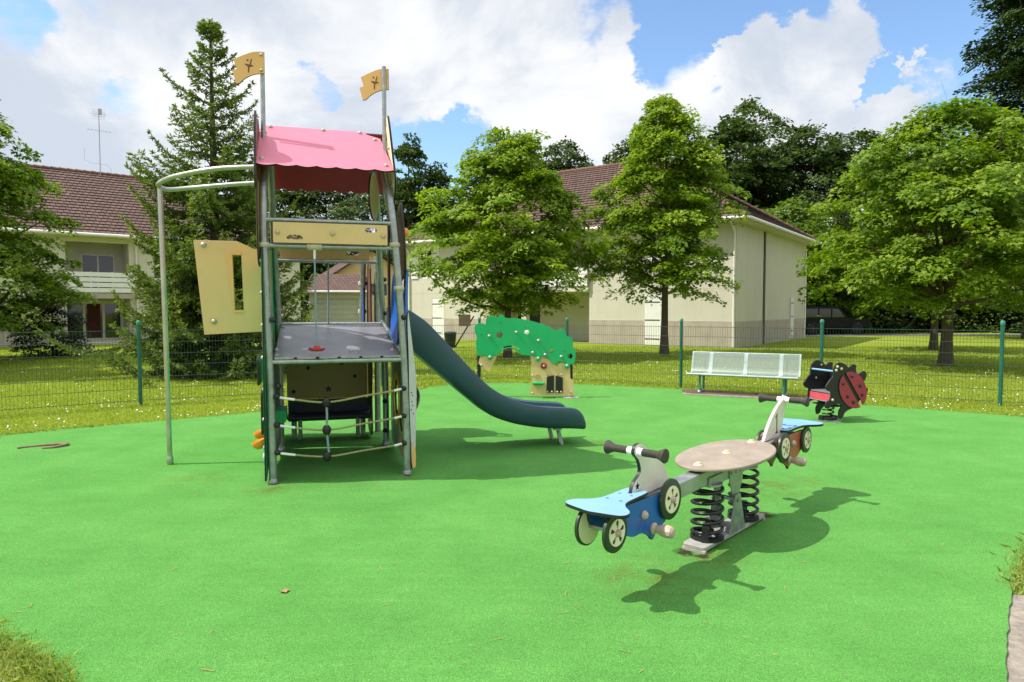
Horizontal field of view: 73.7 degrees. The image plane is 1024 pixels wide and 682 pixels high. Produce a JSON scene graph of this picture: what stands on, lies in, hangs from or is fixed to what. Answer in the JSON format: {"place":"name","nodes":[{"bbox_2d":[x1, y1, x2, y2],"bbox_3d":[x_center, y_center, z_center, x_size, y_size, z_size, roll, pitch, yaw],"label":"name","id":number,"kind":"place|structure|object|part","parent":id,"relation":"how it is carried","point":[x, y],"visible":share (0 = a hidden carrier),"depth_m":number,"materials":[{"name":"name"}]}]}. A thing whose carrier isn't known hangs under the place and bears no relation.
{"place":"outdoors","nodes":[
{"label":"outdoors","id":0,"kind":"place"},
{"bbox_2d":[305,274,373,321],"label":"garage","id":1,"kind":"structure","parent":0,"point":[344,297],"depth_m":42.75,"materials":[{"name":"ceramic"}]},
{"bbox_2d":[317,299,358,321],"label":"garage door","id":2,"kind":"structure","parent":1,"relation":"in","point":[340,310],"depth_m":42.74,"materials":[{"name":"beige metal"}]},
{"bbox_2d":[0,313,1023,681],"bbox_3d":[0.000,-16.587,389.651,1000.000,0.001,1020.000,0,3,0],"label":"lawn","id":3,"kind":"structure","parent":0,"point":[858,343],"depth_m":16.97,"materials":[{"name":"green plant"}]},
{"bbox_2d":[0,100,99,342],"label":"maple tree","id":4,"kind":"object","parent":3,"relation":"on","point":[17,179],"visible":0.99,"depth_m":21.82,"materials":[{"name":"green plant"}]},
{"bbox_2d":[6,300,94,358],"bbox_3d":[-15.900,-0.351,23.680,2.592,2.240,2.438,-1,3,-16],"label":"shrub","id":5,"kind":"object","parent":3,"relation":"on","point":[54,312],"visible":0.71,"depth_m":23.34,"materials":[{"name":"green plant"}]},
{"bbox_2d":[0,108,300,346],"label":"house","id":6,"kind":"structure","parent":3,"relation":"on","point":[97,205],"depth_m":33.07,"materials":[{"name":"white paint"}]},
{"bbox_2d":[67,302,122,339],"bbox_3d":[-20.312,-0.978,33.184,2.450,1.850,0.060,-2,3,-40],"label":"glass door","id":7,"kind":"structure","parent":6,"relation":"in","point":[98,316],"depth_m":33.28,"materials":[{"name":"white paint"}]},
{"bbox_2d":[81,254,114,293],"bbox_3d":[-20.141,-3.257,33.219,1.400,1.900,0.060,-2,3,-40],"label":"window","id":8,"kind":"structure","parent":6,"relation":"in","point":[92,262],"depth_m":33.19,"materials":[{"name":"grey glass"}]},
{"bbox_2d":[153,251,181,279],"bbox_3d":[-17.065,-3.738,33.882,1.400,1.400,0.060,-2,3,-40],"label":"window","id":9,"kind":"structure","parent":6,"relation":"in","point":[154,269],"depth_m":33.57,"materials":[{"name":"white paint"}]},
{"bbox_2d":[21,18,318,386],"bbox_3d":[-7.782,-3.299,17.009,6.478,9.380,6.103,0,3,0],"label":"spruce tree","id":10,"kind":"object","parent":3,"relation":"on","point":[184,310],"visible":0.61,"depth_m":16.37,"materials":[{"name":"green plant"}]},
{"bbox_2d":[222,174,326,281],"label":"broadleaf tree","id":11,"kind":"object","parent":3,"relation":"on","point":[280,199],"visible":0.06,"depth_m":70.17,"materials":[{"name":"green plant"}]},
{"bbox_2d":[300,279,309,321],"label":"bush","id":12,"kind":"object","parent":3,"relation":"on","point":[306,306],"visible":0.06,"depth_m":58.24,"materials":[{"name":"green plant"}]},
{"bbox_2d":[277,189,374,313],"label":"broadleaf tree","id":13,"kind":"object","parent":3,"relation":"on","point":[316,208],"visible":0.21,"depth_m":70.64,"materials":[{"name":"green plant"}]},
{"bbox_2d":[322,250,393,321],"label":"house","id":14,"kind":"structure","parent":3,"relation":"on","point":[341,268],"depth_m":51.19,"materials":[{"name":"paint"}]},
{"bbox_2d":[372,283,387,295],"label":"window","id":15,"kind":"structure","parent":14,"relation":"in","point":[385,284],"depth_m":51.73,"materials":[{"name":"grey glass"}]},
{"bbox_2d":[327,177,418,255],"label":"broadleaf tree","id":16,"kind":"object","parent":3,"relation":"on","point":[363,203],"visible":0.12,"depth_m":67.78,"materials":[{"name":"green plant"}]},
{"bbox_2d":[379,132,440,260],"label":"poplar tree","id":17,"kind":"object","parent":3,"relation":"on","point":[409,183],"visible":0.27,"depth_m":60.54,"materials":[{"name":"green plant"}]},
{"bbox_2d":[410,161,462,227],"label":"poplar tree","id":18,"kind":"object","parent":3,"relation":"on","point":[440,177],"visible":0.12,"depth_m":62.90,"materials":[{"name":"green plant"}]},
{"bbox_2d":[445,331,455,346],"bbox_3d":[-2.620,-0.072,29.028,0.540,0.670,0.540,0,3,0],"label":"litter bin","id":19,"kind":"object","parent":3,"relation":"on","point":[448,336],"visible":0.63,"depth_m":28.83,"materials":[{"name":"metal"}]},
{"bbox_2d":[455,314,473,346],"bbox_3d":[-2.040,-0.418,29.195,0.871,1.436,0.095,0,3,0],"label":"notice board","id":20,"kind":"object","parent":3,"relation":"on","point":[464,320],"visible":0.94,"depth_m":29.13,"materials":[{"name":"wood"}]},
{"bbox_2d":[459,156,547,202],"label":"broadleaf tree","id":21,"kind":"object","parent":3,"relation":"on","point":[544,162],"depth_m":71.59,"materials":[{"name":"green plant"}]},
{"bbox_2d":[0,382,1023,681],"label":"play surface","id":22,"kind":"object","parent":3,"relation":"on","point":[836,542],"visible":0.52,"depth_m":4.55,"materials":[{"name":"green rubber"}]},
{"bbox_2d":[17,442,69,448],"bbox_3d":[-5.514,1.242,8.025,0.523,0.052,0.221,-1,3,-25],"label":"loose strip","id":23,"kind":"object","parent":22,"relation":"on","point":[55,445],"visible":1,"depth_m":8.06,"materials":[{"name":"brown wood"}]},
{"bbox_2d":[155,52,585,483],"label":"play tower","id":24,"kind":"structure","parent":22,"relation":"on","point":[330,363],"depth_m":6.79,"materials":[{"name":"metal"}]},
{"bbox_2d":[18,402,1006,671],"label":"dry litter","id":25,"kind":"object","parent":22,"relation":"on","point":[412,552],"visible":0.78,"depth_m":4.37,"materials":[{"name":"brown plant"}]},
{"bbox_2d":[474,315,579,397],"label":"activity wall","id":26,"kind":"structure","parent":22,"relation":"on","point":[536,342],"depth_m":12.51,"materials":[{"name":"green paint"}]},
{"bbox_2d":[565,393,822,554],"bbox_3d":[1.496,0.956,4.871,0.570,0.935,3.259,2,4,42],"label":"seesaw","id":27,"kind":"object","parent":22,"relation":"on","point":[647,502],"visible":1,"depth_m":4.60,"materials":[{"name":"beige plastic"}]},
{"bbox_2d":[803,360,867,421],"bbox_3d":[4.726,0.727,9.997,0.732,0.872,0.557,-1,3,-16],"label":"spring rocker","id":28,"kind":"object","parent":22,"relation":"on","point":[829,385],"visible":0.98,"depth_m":9.80,"materials":[{"name":"black plastic"}]},
{"bbox_2d":[0,346,1023,432],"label":"lawn grass","id":29,"kind":"structure","parent":3,"relation":"on","point":[485,377],"depth_m":15.50,"materials":[{"name":"green plant"}]},
{"bbox_2d":[0,317,1023,409],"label":"fence","id":30,"kind":"object","parent":3,"relation":"on","point":[140,365],"visible":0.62,"depth_m":12.22,"materials":[{"name":"green metal"}]},
{"bbox_2d":[405,126,621,357],"bbox_3d":[0.136,-3.278,23.243,7.349,7.793,8.083,0,3,0],"label":"maple tree","id":31,"kind":"object","parent":3,"relation":"on","point":[521,256],"visible":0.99,"depth_m":21.85,"materials":[{"name":"green plant"}]},
{"bbox_2d":[7,346,1021,425],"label":"daisies","id":32,"kind":"object","parent":3,"relation":"on","point":[475,370],"visible":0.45,"depth_m":12.87,"materials":[{"name":"white plant"}]},
{"bbox_2d":[538,135,594,170],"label":"broadleaf tree","id":33,"kind":"object","parent":3,"relation":"on","point":[556,164],"visible":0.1,"depth_m":73.00,"materials":[{"name":"green plant"}]},
{"bbox_2d":[385,158,821,347],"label":"house","id":34,"kind":"structure","parent":3,"relation":"on","point":[766,249],"depth_m":32.54,"materials":[{"name":"white paint"}]},
{"bbox_2d":[420,250,431,277],"bbox_3d":[-4.845,-4.374,38.916,1.000,1.600,0.060,2,3,35],"label":"window","id":35,"kind":"structure","parent":34,"relation":"in","point":[429,251],"depth_m":39.01,"materials":[{"name":"white paint"}]},
{"bbox_2d":[456,250,468,276],"bbox_3d":[-2.644,-4.251,37.357,1.000,1.500,0.060,2,3,35],"label":"window","id":36,"kind":"structure","parent":34,"relation":"in","point":[457,252],"depth_m":37.55,"materials":[{"name":"grey glass"}]},
{"bbox_2d":[517,304,539,322],"bbox_3d":[0.937,-1.223,37.359,1.600,2.150,0.060,2,3,35],"label":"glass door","id":37,"kind":"structure","parent":34,"relation":"in","point":[532,318],"depth_m":37.15,"materials":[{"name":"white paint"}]},
{"bbox_2d":[602,139,633,164],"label":"broadleaf tree","id":38,"kind":"object","parent":3,"relation":"on","point":[620,153],"visible":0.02,"depth_m":71.72,"materials":[{"name":"green plant"}]},
{"bbox_2d":[586,93,751,354],"bbox_3d":[5.575,-4.092,24.279,5.209,9.308,6.068,-1,3,-29],"label":"maple tree","id":39,"kind":"object","parent":3,"relation":"on","point":[650,142],"visible":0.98,"depth_m":23.39,"materials":[{"name":"green plant"}]},
{"bbox_2d":[704,161,780,214],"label":"broadleaf tree","id":40,"kind":"object","parent":3,"relation":"on","point":[754,191],"visible":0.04,"depth_m":59.65,"materials":[{"name":"green plant"}]},
{"bbox_2d":[704,109,790,209],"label":"poplar tree","id":41,"kind":"object","parent":3,"relation":"on","point":[742,174],"visible":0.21,"depth_m":57.74,"materials":[{"name":"green plant"}]},
{"bbox_2d":[714,95,816,225],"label":"open tree","id":42,"kind":"object","parent":3,"relation":"on","point":[752,107],"visible":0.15,"depth_m":63.08,"materials":[{"name":"green plant"}]},
{"bbox_2d":[749,119,864,277],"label":"broadleaf tree","id":43,"kind":"object","parent":3,"relation":"on","point":[792,156],"visible":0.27,"depth_m":57.42,"materials":[{"name":"green plant"}]},
{"bbox_2d":[763,194,878,334],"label":"broadleaf tree","id":44,"kind":"object","parent":3,"relation":"on","point":[792,210],"visible":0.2,"depth_m":45.23,"materials":[{"name":"green plant"}]},
{"bbox_2d":[806,280,850,332],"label":"bush","id":45,"kind":"object","parent":3,"relation":"on","point":[835,296],"visible":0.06,"depth_m":47.08,"materials":[{"name":"green plant"}]},
{"bbox_2d":[775,128,933,234],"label":"broadleaf tree","id":46,"kind":"object","parent":3,"relation":"on","point":[865,135],"visible":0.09,"depth_m":58.64,"materials":[{"name":"green plant"}]},
{"bbox_2d":[806,230,911,332],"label":"broadleaf tree","id":47,"kind":"object","parent":3,"relation":"on","point":[845,294],"visible":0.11,"depth_m":46.50,"materials":[{"name":"green plant"}]},
{"bbox_2d":[826,275,928,333],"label":"bush","id":48,"kind":"object","parent":3,"relation":"on","point":[890,325],"visible":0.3,"depth_m":47.36,"materials":[{"name":"green plant"}]},
{"bbox_2d":[831,153,929,236],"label":"broadleaf tree","id":49,"kind":"object","parent":3,"relation":"on","point":[871,192],"depth_m":63.70,"materials":[{"name":"green plant"}]},
{"bbox_2d":[795,85,1023,365],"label":"maple tree","id":50,"kind":"object","parent":3,"relation":"on","point":[930,176],"visible":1,"depth_m":18.45,"materials":[{"name":"green plant"}]},
{"bbox_2d":[852,269,997,328],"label":"broadleaf tree","id":51,"kind":"object","parent":3,"relation":"on","point":[985,308],"visible":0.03,"depth_m":48.94,"materials":[{"name":"green plant"}]},
{"bbox_2d":[837,199,1022,349],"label":"maple tree","id":52,"kind":"object","parent":3,"relation":"on","point":[934,328],"visible":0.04,"depth_m":27.14,"materials":[{"name":"green plant"}]},
{"bbox_2d":[879,293,988,332],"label":"bush","id":53,"kind":"object","parent":3,"relation":"on","point":[958,321],"visible":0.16,"depth_m":48.48,"materials":[{"name":"green plant"}]},
{"bbox_2d":[914,0,1023,338],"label":"conifer tree","id":54,"kind":"object","parent":3,"relation":"on","point":[1010,75],"visible":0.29,"depth_m":37.72,"materials":[{"name":"green plant"}]},
{"bbox_2d":[940,283,1023,332],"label":"bush","id":55,"kind":"object","parent":3,"relation":"on","point":[991,325],"visible":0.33,"depth_m":47.72,"materials":[{"name":"green plant"}]},
{"bbox_2d":[956,274,1023,330],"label":"broadleaf tree","id":56,"kind":"object","parent":3,"relation":"on","point":[1021,316],"visible":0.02,"depth_m":47.69,"materials":[{"name":"green plant"}]},
{"bbox_2d":[0,0,1023,309],"label":"sky","id":57,"kind":"structure","parent":0,"point":[584,71],"materials":[{"name":"blue"}]},
{"bbox_2d":[682,389,805,397],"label":"bare earth","id":58,"kind":"structure","parent":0,"point":[722,392],"depth_m":13.03,"materials":[{"name":"brown soil"}]},
{"bbox_2d":[686,351,801,396],"bbox_3d":[4.408,0.640,13.048,2.020,0.805,0.602,1,3,28],"label":"bench","id":59,"kind":"object","parent":58,"relation":"on","point":[786,374],"visible":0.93,"depth_m":13.13,"materials":[{"name":"silver metal"}]},
{"bbox_2d":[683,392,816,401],"bbox_3d":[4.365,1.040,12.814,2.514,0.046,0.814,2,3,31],"label":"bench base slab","id":60,"kind":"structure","parent":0,"point":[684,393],"depth_m":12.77,"materials":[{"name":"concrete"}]},
{"bbox_2d":[805,334,1019,335],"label":"road","id":61,"kind":"structure","parent":0,"point":[911,335],"depth_m":42.42,"materials":[{"name":"grey asphalt"}]},
{"bbox_2d":[805,306,871,334],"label":"parked car","id":62,"kind":"object","parent":61,"relation":"on","point":[837,318],"visible":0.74,"depth_m":43.70,"materials":[{"name":"black paint"}]},
{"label":"window","id":63,"kind":"part","parent":62,"relation":"part of","materials":[{"name":"grey glass"}]},
{"bbox_2d":[1005,595,1023,681],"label":"concrete path","id":64,"kind":"structure","parent":0,"point":[1014,661],"depth_m":3.37,"materials":[{"name":"beige concrete"}]}
]}

